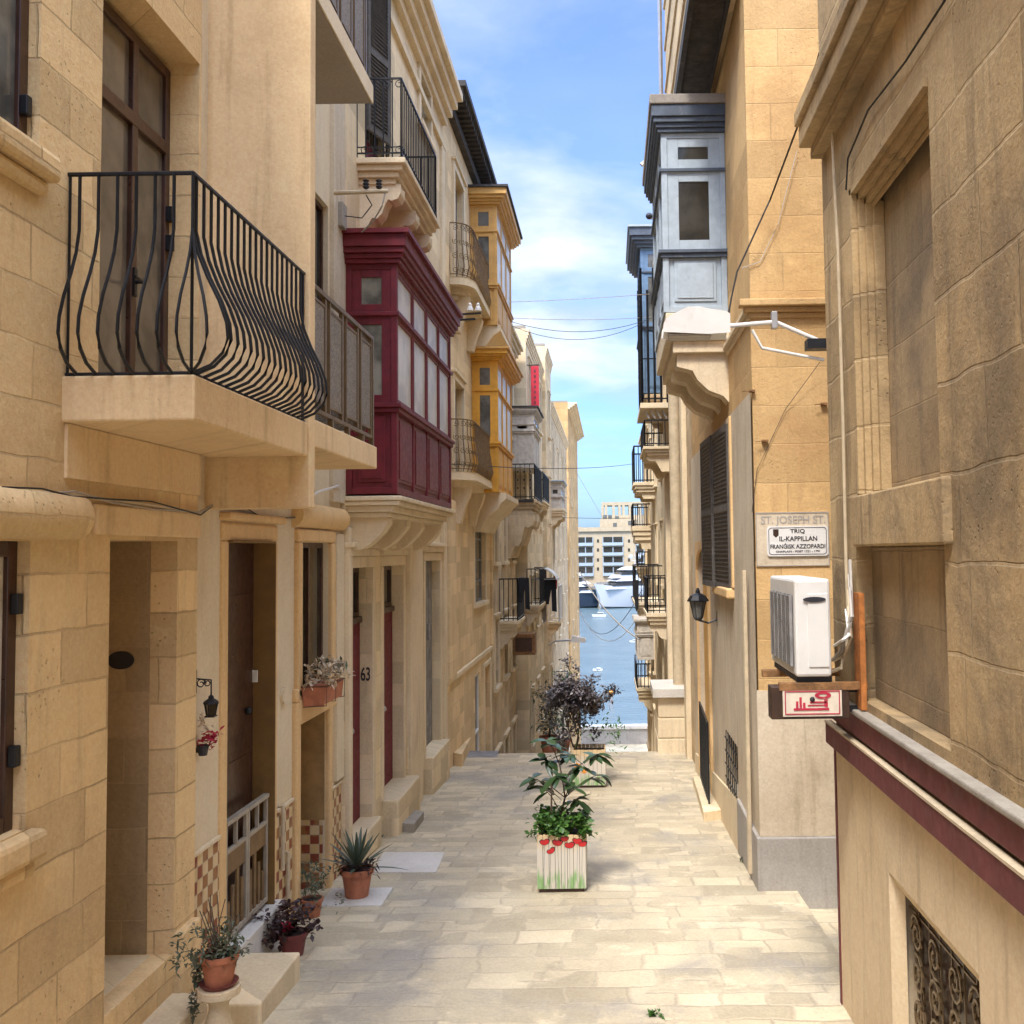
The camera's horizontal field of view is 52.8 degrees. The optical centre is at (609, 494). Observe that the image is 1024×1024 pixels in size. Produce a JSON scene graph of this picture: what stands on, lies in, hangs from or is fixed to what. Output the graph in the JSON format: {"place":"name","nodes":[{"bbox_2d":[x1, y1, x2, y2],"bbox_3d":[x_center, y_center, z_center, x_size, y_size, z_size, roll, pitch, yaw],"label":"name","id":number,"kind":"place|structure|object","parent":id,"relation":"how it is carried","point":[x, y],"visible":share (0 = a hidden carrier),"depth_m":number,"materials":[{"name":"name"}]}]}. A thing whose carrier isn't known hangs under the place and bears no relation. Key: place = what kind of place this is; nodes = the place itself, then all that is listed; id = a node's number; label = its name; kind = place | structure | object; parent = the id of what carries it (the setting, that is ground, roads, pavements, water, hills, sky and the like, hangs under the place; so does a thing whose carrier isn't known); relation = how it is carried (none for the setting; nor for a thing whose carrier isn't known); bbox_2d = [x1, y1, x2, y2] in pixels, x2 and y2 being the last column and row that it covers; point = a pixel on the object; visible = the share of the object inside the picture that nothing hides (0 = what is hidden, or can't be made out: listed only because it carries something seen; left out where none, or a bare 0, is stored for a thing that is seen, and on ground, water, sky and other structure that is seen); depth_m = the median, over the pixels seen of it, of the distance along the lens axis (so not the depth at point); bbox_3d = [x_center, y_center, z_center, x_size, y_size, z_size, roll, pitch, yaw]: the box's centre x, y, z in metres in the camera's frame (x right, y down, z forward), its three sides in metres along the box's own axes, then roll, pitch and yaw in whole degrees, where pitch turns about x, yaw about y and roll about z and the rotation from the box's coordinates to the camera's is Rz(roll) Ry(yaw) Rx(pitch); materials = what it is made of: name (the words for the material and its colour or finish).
{"place":"outdoors","nodes":[
{"label":"outdoors","id":0,"kind":"place"},
{"bbox_2d":[432,0,665,526],"label":"sky","id":1,"kind":"structure","parent":0,"point":[560,90],"materials":[{"name":"blue"}]},
{"bbox_2d":[263,752,853,1023],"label":"street","id":2,"kind":"structure","parent":0,"point":[673,914],"depth_m":8.68,"materials":[{"name":"stone"}]},
{"bbox_2d":[197,980,240,1023],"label":"stone pedestal","id":3,"kind":"object","parent":2,"relation":"on","point":[219,1012],"visible":0.84,"depth_m":6.13,"materials":[{"name":"stone"}]},
{"bbox_2d":[163,886,252,1023],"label":"potted plant","id":4,"kind":"object","parent":3,"relation":"on","point":[215,962],"visible":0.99,"depth_m":6.17,"materials":[{"name":"green plant"}]},
{"bbox_2d":[207,952,299,1023],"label":"stone step","id":5,"kind":"object","parent":2,"relation":"on","point":[268,981],"visible":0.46,"depth_m":7.12,"materials":[{"name":"stone"}]},
{"bbox_2d":[252,898,323,955],"bbox_3d":[-2.542,3.434,8.129,0.523,0.436,0.495,-2,-3,23],"label":"potted plant","id":6,"kind":"object","parent":2,"relation":"on","point":[290,935],"visible":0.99,"depth_m":8.10,"materials":[{"name":"red plant"}]},
{"bbox_2d":[300,859,347,917],"bbox_3d":[-2.615,3.545,9.296,0.567,0.461,0.990,-1,-3,0],"label":"potted plant","id":7,"kind":"object","parent":2,"relation":"on","point":[316,899],"visible":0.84,"depth_m":9.17,"materials":[{"name":"green plant"}]},
{"bbox_2d":[321,887,392,906],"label":"stone slab","id":8,"kind":"structure","parent":2,"relation":"on","point":[376,897],"depth_m":9.59,"materials":[{"name":"stone"}]},
{"bbox_2d":[316,824,406,899],"bbox_3d":[-2.422,3.454,9.760,0.839,0.687,0.632,-4,-4,43],"label":"potted plant","id":9,"kind":"object","parent":8,"relation":"on","point":[356,872],"visible":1,"depth_m":9.63,"materials":[{"name":"green plant"}]},
{"bbox_2d":[374,852,444,872],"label":"stone slab","id":10,"kind":"structure","parent":2,"relation":"on","point":[420,862],"depth_m":11.03,"materials":[{"name":"stone"}]},
{"bbox_2d":[403,810,423,832],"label":"stone block","id":11,"kind":"structure","parent":2,"relation":"on","point":[413,821],"depth_m":12.75,"materials":[{"name":"stone"}]},
{"bbox_2d":[453,737,470,766],"bbox_3d":[-2.785,4.836,19.639,0.227,0.443,3.749,-1,-3,-5],"label":"stone step","id":12,"kind":"object","parent":2,"relation":"on","point":[460,753],"visible":0.53,"depth_m":18.16,"materials":[{"name":"stone"}]},
{"bbox_2d":[467,751,498,756],"bbox_3d":[-2.379,4.904,19.328,0.624,0.074,0.928,-1,-3,0],"label":"stone slab","id":13,"kind":"object","parent":2,"relation":"on","point":[482,753],"visible":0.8,"depth_m":19.28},
{"bbox_2d":[519,737,613,891],"bbox_3d":[-0.406,3.117,10.075,0.942,1.438,0.636,-1,-3,0],"label":"painted planter","id":14,"kind":"object","parent":2,"relation":"on","point":[561,839],"visible":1,"depth_m":9.87,"materials":[{"name":"wood"}]},
{"bbox_2d":[535,652,626,787],"bbox_3d":[-0.461,3.458,15.813,1.546,2.034,1.265,1,-4,-30],"label":"painted planter","id":15,"kind":"object","parent":2,"relation":"on","point":[574,697],"visible":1,"depth_m":15.61,"materials":[{"name":"wood"}]},
{"bbox_2d":[693,776,720,821],"bbox_3d":[1.412,4.239,14.339,0.339,0.294,2.808,-1,-3,2],"label":"stone step","id":16,"kind":"object","parent":2,"relation":"on","point":[711,811],"visible":0.49,"depth_m":13.50,"materials":[{"name":"stone"}]},
{"bbox_2d":[579,606,646,724],"bbox_3d":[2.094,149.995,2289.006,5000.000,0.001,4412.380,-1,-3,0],"label":"sea","id":17,"kind":"structure","parent":0,"point":[614,660],"depth_m":206.38,"materials":[{"name":"liquid"}]},
{"bbox_2d":[579,573,598,607],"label":"motor yacht","id":18,"kind":"object","parent":17,"relation":"on","point":[587,599],"visible":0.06,"depth_m":406.29,"materials":[{"name":"white plastic"}]},
{"bbox_2d":[593,554,642,608],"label":"motor yacht","id":19,"kind":"object","parent":17,"relation":"on","point":[616,591],"visible":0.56,"depth_m":400.52,"materials":[{"name":"white plastic"}]},
{"bbox_2d":[810,909,838,952],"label":"side path","id":20,"kind":"structure","parent":0,"point":[827,919],"depth_m":9.34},
{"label":"quay","id":21,"kind":"structure","parent":0,"visible":0},
{"bbox_2d":[578,502,644,587],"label":"quay building","id":22,"kind":"structure","parent":21,"relation":"on","point":[607,547],"depth_m":429.28,"materials":[{"name":"stone"}]},
{"bbox_3d":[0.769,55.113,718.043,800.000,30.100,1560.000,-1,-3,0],"label":"ground","id":23,"kind":"structure","parent":0,"visible":0},
{"bbox_2d":[0,0,327,1023],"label":"townhouse","id":24,"kind":"structure","parent":23,"relation":"on","point":[106,390],"depth_m":5.55,"materials":[{"name":"stone"}]},
{"bbox_2d":[0,541,17,834],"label":"window","id":25,"kind":"structure","parent":24,"relation":"in","point":[8,549],"depth_m":4.85,"materials":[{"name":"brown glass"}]},
{"bbox_2d":[0,0,28,134],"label":"window","id":26,"kind":"structure","parent":24,"relation":"in","point":[14,14],"depth_m":5.01,"materials":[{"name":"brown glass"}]},
{"bbox_2d":[108,651,133,668],"bbox_3d":[-3.136,1.063,6.579,0.170,0.116,0.018,-1,-3,0],"label":"oval plaque","id":27,"kind":"object","parent":24,"relation":"attached to","point":[121,660],"visible":0.91,"depth_m":6.57,"materials":[{"name":"black"}]},
{"bbox_2d":[98,0,173,371],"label":"balcony door","id":28,"kind":"structure","parent":24,"relation":"in","point":[135,135],"depth_m":6.50,"materials":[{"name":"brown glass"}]},
{"bbox_2d":[194,0,376,980],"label":"townhouse","id":29,"kind":"structure","parent":23,"relation":"on","point":[283,82],"depth_m":7.99,"materials":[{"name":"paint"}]},
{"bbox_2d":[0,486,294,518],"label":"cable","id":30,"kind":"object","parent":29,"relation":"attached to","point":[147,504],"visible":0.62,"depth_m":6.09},
{"bbox_2d":[2,486,295,517],"bbox_3d":[-2.788,0.129,7.733,0.064,0.120,6.127,-1,-3,-1],"label":"cable","id":31,"kind":"object","parent":29,"relation":"attached to","point":[115,499],"visible":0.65,"depth_m":5.67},
{"bbox_2d":[60,490,249,513],"bbox_3d":[-2.792,0.125,7.763,0.064,0.112,6.127,-1,-3,-1],"label":"cable","id":32,"kind":"object","parent":29,"relation":"attached to","point":[140,506],"visible":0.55,"depth_m":5.99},
{"bbox_2d":[196,670,218,717],"bbox_3d":[-2.746,1.358,7.010,0.155,0.320,0.102,-2,-3,22],"label":"hanging lantern","id":33,"kind":"object","parent":29,"relation":"attached to","point":[210,703],"visible":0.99,"depth_m":6.99,"materials":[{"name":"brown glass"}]},
{"bbox_2d":[196,712,224,755],"bbox_3d":[-2.745,1.630,7.000,0.214,0.301,0.154,0,-3,-14],"label":"wall planter","id":34,"kind":"object","parent":29,"relation":"attached to","point":[201,749],"visible":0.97,"depth_m":6.99,"materials":[{"name":"black"}]},
{"bbox_2d":[227,752,249,901],"bbox_3d":[-2.949,2.641,7.989,0.008,1.100,0.782,-1,-3,0],"label":"door panel","id":35,"kind":"structure","parent":29,"relation":"in","point":[238,769],"depth_m":8.12,"materials":[{"name":"wood"}]},
{"bbox_2d":[227,593,249,737],"bbox_3d":[-2.968,1.344,8.061,0.008,1.100,0.782,-1,-3,0],"label":"door panel","id":36,"kind":"structure","parent":29,"relation":"in","point":[238,721],"depth_m":8.19,"materials":[{"name":"wood"}]},
{"bbox_2d":[227,543,253,920],"bbox_3d":[-2.979,1.866,8.032,0.030,2.973,0.962,-1,-3,0],"label":"door","id":37,"kind":"structure","parent":29,"relation":"in","point":[241,555],"depth_m":8.35,"materials":[{"name":"wood"}]},
{"bbox_2d":[226,793,268,940],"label":"garden gate","id":38,"kind":"structure","parent":29,"relation":"attached to","point":[253,889],"depth_m":7.96,"materials":[{"name":"beige metal"}]},
{"bbox_2d":[278,804,284,870],"bbox_3d":[-2.781,2.906,8.691,0.057,0.553,0.033,-1,-3,0],"label":"water pipe","id":39,"kind":"object","parent":29,"relation":"attached to","point":[282,837],"visible":1,"depth_m":8.68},
{"bbox_2d":[285,850,289,899],"bbox_3d":[-2.776,3.294,8.810,0.057,0.466,0.033,-1,-3,0],"label":"water pipe","id":40,"kind":"object","parent":29,"relation":"attached to","point":[287,875],"visible":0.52,"depth_m":8.80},
{"bbox_2d":[302,542,322,684],"bbox_3d":[-2.906,1.163,9.823,0.056,1.405,0.994,-1,-3,0],"label":"window","id":41,"kind":"structure","parent":29,"relation":"in","point":[312,552],"depth_m":10.05,"materials":[{"name":"brown glass"}]},
{"bbox_2d":[315,198,322,301],"bbox_3d":[-2.946,-1.694,9.829,0.056,2.602,1.264,-1,-3,0],"label":"balcony door","id":42,"kind":"structure","parent":29,"relation":"in","point":[318,207],"depth_m":10.44,"materials":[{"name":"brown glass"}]},
{"bbox_2d":[301,654,355,707],"bbox_3d":[-2.621,1.711,9.547,0.368,0.440,0.771,-1,-3,0],"label":"window box","id":43,"kind":"object","parent":29,"relation":"attached to","point":[323,691],"visible":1,"depth_m":9.33,"materials":[{"name":"ceramic"}]},
{"bbox_2d":[338,201,346,229],"bbox_3d":[-2.841,-2.942,10.818,0.100,0.260,0.180,-1,-3,0],"label":"junction box","id":44,"kind":"object","parent":29,"relation":"attached to","point":[342,218],"visible":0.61,"depth_m":10.73,"materials":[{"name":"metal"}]},
{"bbox_2d":[333,179,387,194],"bbox_3d":[-2.544,-3.155,10.494,0.554,0.160,0.067,-1,-3,0],"label":"insulator bracket","id":45,"kind":"object","parent":29,"relation":"attached to","point":[378,190],"visible":1,"depth_m":10.47,"materials":[{"name":"beige"}]},
{"bbox_2d":[340,0,462,866],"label":"townhouse","id":46,"kind":"structure","parent":23,"relation":"on","point":[402,309],"depth_m":12.39,"materials":[{"name":"stone"}]},
{"bbox_2d":[353,623,359,823],"bbox_3d":[-2.897,2.586,11.406,0.135,2.250,1.034,-1,-3,0],"label":"door","id":47,"kind":"structure","parent":46,"relation":"in","point":[356,627],"depth_m":11.73,"materials":[{"name":"red paint"}]},
{"bbox_2d":[384,612,392,785],"bbox_3d":[-2.896,2.637,13.119,0.135,2.220,1.191,-1,-3,0],"label":"door","id":48,"kind":"structure","parent":46,"relation":"in","point":[388,728],"depth_m":13.41,"materials":[{"name":"red paint"}]},
{"bbox_2d":[342,227,462,508],"bbox_3d":[-2.473,-1.314,12.814,0.730,2.822,4.053,-1,-3,0],"label":"bay window","id":49,"kind":"structure","parent":46,"relation":"in","point":[394,291],"depth_m":11.32,"materials":[{"name":"red paint"}]},
{"bbox_2d":[426,573,428,739],"bbox_3d":[-2.891,2.557,16.267,0.008,2.615,0.190,-1,-3,0],"label":"door panel","id":50,"kind":"structure","parent":46,"relation":"in","point":[427,645],"depth_m":16.25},
{"bbox_2d":[426,561,431,745],"bbox_3d":[-2.930,2.501,16.052,0.070,2.905,1.335,-1,-3,0],"label":"door","id":51,"kind":"structure","parent":46,"relation":"in","point":[428,563],"depth_m":16.64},
{"bbox_2d":[428,573,431,736],"bbox_3d":[-2.890,2.571,16.516,0.008,2.615,0.190,-1,-3,0],"label":"door panel","id":52,"kind":"structure","parent":46,"relation":"in","point":[429,574],"depth_m":16.49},
{"bbox_2d":[442,80,523,767],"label":"townhouse","id":53,"kind":"structure","parent":23,"relation":"on","point":[483,236],"depth_m":20.68,"materials":[{"name":"stone"}]},
{"bbox_2d":[460,303,480,320],"bbox_3d":[-2.520,-3.136,17.604,0.650,0.328,0.114,-1,-3,0],"label":"insulator bracket","id":54,"kind":"object","parent":53,"relation":"attached to","point":[477,308],"visible":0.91,"depth_m":17.58,"materials":[{"name":"ceramic"}]},
{"bbox_2d":[475,674,478,750],"bbox_3d":[-2.782,4.933,21.279,0.058,2.403,0.800,-1,-3,0],"label":"door","id":55,"kind":"structure","parent":53,"relation":"in","point":[476,677],"depth_m":21.60,"materials":[{"name":"white"}]},
{"bbox_2d":[475,532,481,601],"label":"window","id":56,"kind":"structure","parent":53,"relation":"in","point":[478,573],"depth_m":22.54,"materials":[{"name":"grey glass"}]},
{"bbox_2d":[468,184,522,348],"bbox_3d":[-2.469,-4.825,22.634,0.836,2.852,3.588,-1,-3,0],"label":"bay window","id":57,"kind":"structure","parent":53,"relation":"in","point":[494,222],"depth_m":21.17,"materials":[{"name":"paint"}]},
{"bbox_2d":[470,346,523,496],"bbox_3d":[-2.433,-1.454,22.580,0.815,2.966,3.568,-1,-3,0],"label":"bay window","id":58,"kind":"structure","parent":53,"relation":"in","point":[495,369],"depth_m":21.13,"materials":[{"name":"yellow paint"}]},
{"bbox_2d":[491,323,543,753],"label":"townhouse","id":59,"kind":"structure","parent":23,"relation":"on","point":[515,528],"depth_m":27.82,"materials":[{"name":"stone"}]},
{"bbox_2d":[518,578,529,609],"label":"trousers","id":60,"kind":"object","parent":59,"relation":"hanging from","point":[523,584],"visible":1,"depth_m":25.89,"materials":[{"name":"black fabric"}]},
{"bbox_2d":[512,632,536,654],"bbox_3d":[-2.424,4.232,29.104,0.674,0.587,0.615,-1,-3,0],"label":"wall cabinet","id":61,"kind":"object","parent":59,"relation":"attached to","point":[524,643],"depth_m":28.80,"materials":[{"name":"wood"}]},
{"bbox_2d":[515,638,531,651],"bbox_3d":[-2.405,4.215,28.804,0.474,0.387,0.014,-1,-3,0],"label":"cabinet door","id":62,"kind":"structure","parent":61,"relation":"in","point":[521,644],"depth_m":28.80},
{"bbox_2d":[512,405,543,473],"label":"bay window","id":63,"kind":"structure","parent":59,"relation":"in","point":[526,420],"depth_m":29.15,"materials":[{"name":"grey"}]},
{"bbox_2d":[513,325,549,752],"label":"townhouse","id":64,"kind":"structure","parent":23,"relation":"on","point":[527,564],"depth_m":30.95,"materials":[{"name":"stone"}]},
{"bbox_2d":[527,364,538,405],"bbox_3d":[-2.315,-3.285,31.131,0.362,1.366,0.046,-1,-3,0],"label":"banner","id":65,"kind":"object","parent":64,"relation":"attached to","point":[534,384],"visible":0.96,"depth_m":31.12,"materials":[{"name":"red fabric"}]},
{"bbox_2d":[532,567,559,580],"bbox_3d":[-2.021,2.530,32.711,0.789,0.402,1.600,-1,-3,0],"label":"clothes airer","id":66,"kind":"object","parent":64,"relation":"attached to","point":[554,573],"visible":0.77,"depth_m":32.20,"materials":[{"name":"white metal"}]},
{"bbox_2d":[545,578,556,611],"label":"trousers","id":67,"kind":"object","parent":66,"relation":"hanging from","point":[550,586],"visible":0.87,"depth_m":32.18,"materials":[{"name":"black fabric"}]},
{"bbox_2d":[535,343,562,734],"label":"townhouse","id":68,"kind":"structure","parent":23,"relation":"on","point":[552,625],"depth_m":38.24,"materials":[{"name":"stone"}]},
{"bbox_2d":[551,401,569,752],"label":"townhouse","id":69,"kind":"structure","parent":23,"relation":"on","point":[559,448],"depth_m":47.35,"materials":[{"name":"stone"}]},
{"bbox_2d":[551,480,567,508],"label":"bay window","id":70,"kind":"structure","parent":69,"relation":"in","point":[558,487],"depth_m":40.80,"materials":[{"name":"white wood"}]},
{"bbox_2d":[553,401,583,752],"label":"townhouse","id":71,"kind":"structure","parent":23,"relation":"on","point":[569,416],"depth_m":65.82,"materials":[{"name":"beige stone"}]},
{"bbox_2d":[501,744,655,753],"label":"steps","id":72,"kind":"structure","parent":23,"relation":"on","point":[635,748],"depth_m":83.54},
{"bbox_2d":[530,679,566,752],"bbox_3d":[-1.813,6.646,30.733,1.194,2.162,1.169,-1,-3,0],"label":"potted shrub","id":73,"kind":"object","parent":72,"relation":"on","point":[547,749],"visible":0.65,"depth_m":30.60,"materials":[{"name":"green plant"}]},
{"bbox_2d":[549,668,578,751],"bbox_3d":[-1.763,7.890,37.700,1.349,3.154,1.324,-2,-3,24],"label":"potted shrub","id":74,"kind":"object","parent":72,"relation":"on","point":[567,742],"visible":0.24,"depth_m":37.47,"materials":[{"name":"green plant"}]},
{"bbox_2d":[581,724,647,744],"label":"sea wall","id":75,"kind":"structure","parent":23,"relation":"on","point":[635,734],"depth_m":85.40,"materials":[{"name":"concrete"}]},
{"bbox_2d":[631,423,653,750],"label":"townhouse","id":76,"kind":"structure","parent":23,"relation":"on","point":[642,534],"depth_m":36.98,"materials":[{"name":"stone"}]},
{"bbox_2d":[632,423,666,750],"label":"townhouse","id":77,"kind":"structure","parent":23,"relation":"on","point":[650,645],"depth_m":31.42,"materials":[{"name":"stone"}]},
{"bbox_2d":[632,614,653,659],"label":"bay window","id":78,"kind":"structure","parent":77,"relation":"in","point":[644,647],"depth_m":33.22,"materials":[{"name":"white stone"}]},
{"bbox_2d":[626,224,695,762],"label":"townhouse","id":79,"kind":"structure","parent":23,"relation":"on","point":[653,399],"depth_m":23.20,"materials":[{"name":"stone"}]},
{"bbox_2d":[626,224,659,394],"bbox_3d":[0.922,-4.342,25.782,0.914,3.992,3.200,-1,-3,0],"label":"bay window","id":80,"kind":"structure","parent":79,"relation":"in","point":[639,246],"depth_m":24.49,"materials":[{"name":"blue paint"}]},
{"bbox_2d":[650,679,684,752],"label":"stone parapet","id":81,"kind":"structure","parent":79,"relation":"on","point":[667,695],"depth_m":19.19,"materials":[{"name":"stone"}]},
{"bbox_2d":[668,394,683,684],"bbox_3d":[1.304,0.993,19.875,0.220,8.200,0.209,-1,-3,0],"label":"pilaster","id":82,"kind":"object","parent":79,"relation":"attached to","point":[676,545],"visible":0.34,"depth_m":19.80,"materials":[{"name":"stone"}]},
{"bbox_2d":[642,0,837,908],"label":"townhouse","id":83,"kind":"structure","parent":23,"relation":"on","point":[721,128],"depth_m":10.29,"materials":[{"name":"beige stone"}]},
{"bbox_2d":[657,0,662,93],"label":"pipe","id":84,"kind":"object","parent":83,"relation":"attached to","point":[660,46],"visible":0.42,"depth_m":15.69,"materials":[{"name":"grey metal"}]},
{"bbox_2d":[642,93,727,351],"bbox_3d":[0.942,-3.340,13.257,0.904,2.557,2.730,-1,-3,0],"label":"bay window","id":85,"kind":"structure","parent":83,"relation":"in","point":[683,178],"depth_m":12.03,"materials":[{"name":"grey paint"}]},
{"bbox_2d":[687,588,716,623],"bbox_3d":[1.246,1.485,13.537,0.429,0.506,0.286,-1,-3,0],"label":"wall lantern","id":86,"kind":"object","parent":83,"relation":"attached to","point":[697,600],"depth_m":13.48,"materials":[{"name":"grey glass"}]},
{"bbox_2d":[699,701,709,803],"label":"iron gate","id":87,"kind":"structure","parent":83,"relation":"attached to","point":[704,748],"depth_m":14.30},
{"bbox_2d":[703,585,709,763],"bbox_3d":[1.536,2.554,15.325,0.060,3.491,1.780,-1,-3,0],"label":"drainpipe","id":88,"kind":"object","parent":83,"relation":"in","point":[704,586],"depth_m":15.87,"materials":[{"name":"metal"}]},
{"bbox_2d":[741,570,751,873],"bbox_3d":[1.382,2.256,10.242,0.053,2.999,0.051,-1,-3,0],"label":"pipe","id":89,"kind":"object","parent":83,"relation":"attached to","point":[747,713],"visible":0.98,"depth_m":10.22,"materials":[{"name":"plastic"}]},
{"bbox_2d":[755,511,829,565],"bbox_3d":[1.786,0.431,9.987,0.711,0.526,0.026,-1,-3,0],"label":"carved sign","id":90,"kind":"object","parent":83,"relation":"attached to","point":[764,521],"visible":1,"depth_m":9.98,"materials":[{"name":"stone"}]},
{"bbox_2d":[767,526,828,555],"bbox_3d":[1.833,0.450,9.966,0.594,0.292,0.021,-1,-3,0],"label":"street sign","id":91,"kind":"object","parent":83,"relation":"attached to","point":[797,540],"visible":1,"depth_m":9.96,"materials":[{"name":"white ceramic"}]},
{"bbox_2d":[794,0,1023,1023],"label":"townhouse","id":92,"kind":"structure","parent":23,"relation":"on","point":[927,746],"depth_m":5.15,"materials":[{"name":"stone"}]},
{"bbox_2d":[661,306,826,361],"bbox_3d":[1.008,-1.143,7.385,1.252,0.389,0.240,-1,-3,0],"label":"street light","id":93,"kind":"object","parent":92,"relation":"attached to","point":[697,323],"visible":0.98,"depth_m":7.28,"materials":[{"name":"grey metal"}]},
{"bbox_2d":[728,52,818,312],"bbox_3d":[1.548,-2.474,8.718,0.433,1.338,2.766,0,-3,-8],"label":"cable","id":94,"kind":"object","parent":92,"relation":"attached to","point":[796,129],"visible":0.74,"depth_m":10.02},
{"bbox_2d":[768,684,857,719],"bbox_3d":[1.280,1.275,6.320,0.576,0.199,0.156,-1,-3,0],"label":"shop sign","id":95,"kind":"object","parent":92,"relation":"attached to","point":[821,704],"visible":0.92,"depth_m":6.26,"materials":[{"name":"white"}]},
{"bbox_2d":[761,575,867,690],"bbox_3d":[1.310,0.882,6.728,0.545,0.681,0.965,-1,-3,0],"label":"air conditioner","id":96,"kind":"object","parent":92,"relation":"attached to","point":[800,630],"visible":0.96,"depth_m":6.27,"materials":[{"name":"white"}]},
{"bbox_2d":[831,589,849,672],"bbox_3d":[1.517,0.911,6.705,0.094,0.593,0.647,-1,-3,7],"label":"hose","id":97,"kind":"object","parent":96,"relation":"attached to","point":[843,657],"visible":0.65,"depth_m":6.48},
{"bbox_2d":[831,559,853,661],"bbox_3d":[1.522,0.776,6.701,0.099,0.709,0.772,-1,-3,7],"label":"hose","id":98,"kind":"object","parent":96,"relation":"attached to","point":[837,654],"visible":0.76,"depth_m":6.42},
{"bbox_2d":[831,132,847,610],"bbox_3d":[1.506,-1.033,6.797,0.020,3.947,0.301,-1,-3,0],"label":"conduit","id":99,"kind":"object","parent":92,"relation":"attached to","point":[841,361],"visible":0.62,"depth_m":6.64,"materials":[{"name":"plastic"}]},
{"bbox_2d":[835,574,853,646],"bbox_3d":[1.525,0.776,6.667,0.078,0.531,1.044,-1,-3,8],"label":"refrigerant hose","id":100,"kind":"object","parent":92,"relation":"attached to","point":[851,610],"visible":0.76,"depth_m":6.22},
{"bbox_2d":[853,592,866,710],"bbox_3d":[1.545,0.960,6.312,0.033,0.710,0.155,-1,-3,0],"label":"rusty post","id":101,"kind":"object","parent":92,"relation":"on","point":[859,648],"visible":1,"depth_m":6.25,"materials":[{"name":"metal"}]},
{"bbox_2d":[845,0,945,189],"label":"cable","id":102,"kind":"object","parent":92,"relation":"attached to","point":[911,52],"visible":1,"depth_m":5.43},
{"bbox_2d":[880,126,939,487],"bbox_3d":[1.701,-1.000,5.610,0.030,1.916,1.524,-1,-3,0],"label":"blocked window","id":103,"kind":"structure","parent":92,"relation":"in","point":[910,298],"depth_m":5.70,"materials":[{"name":"stone"}]},
{"bbox_2d":[872,546,949,737],"bbox_3d":[1.681,0.752,5.579,0.040,0.936,1.707,-1,-3,0],"label":"blocked window","id":104,"kind":"structure","parent":92,"relation":"in","point":[911,649],"depth_m":5.60,"materials":[{"name":"stone"}]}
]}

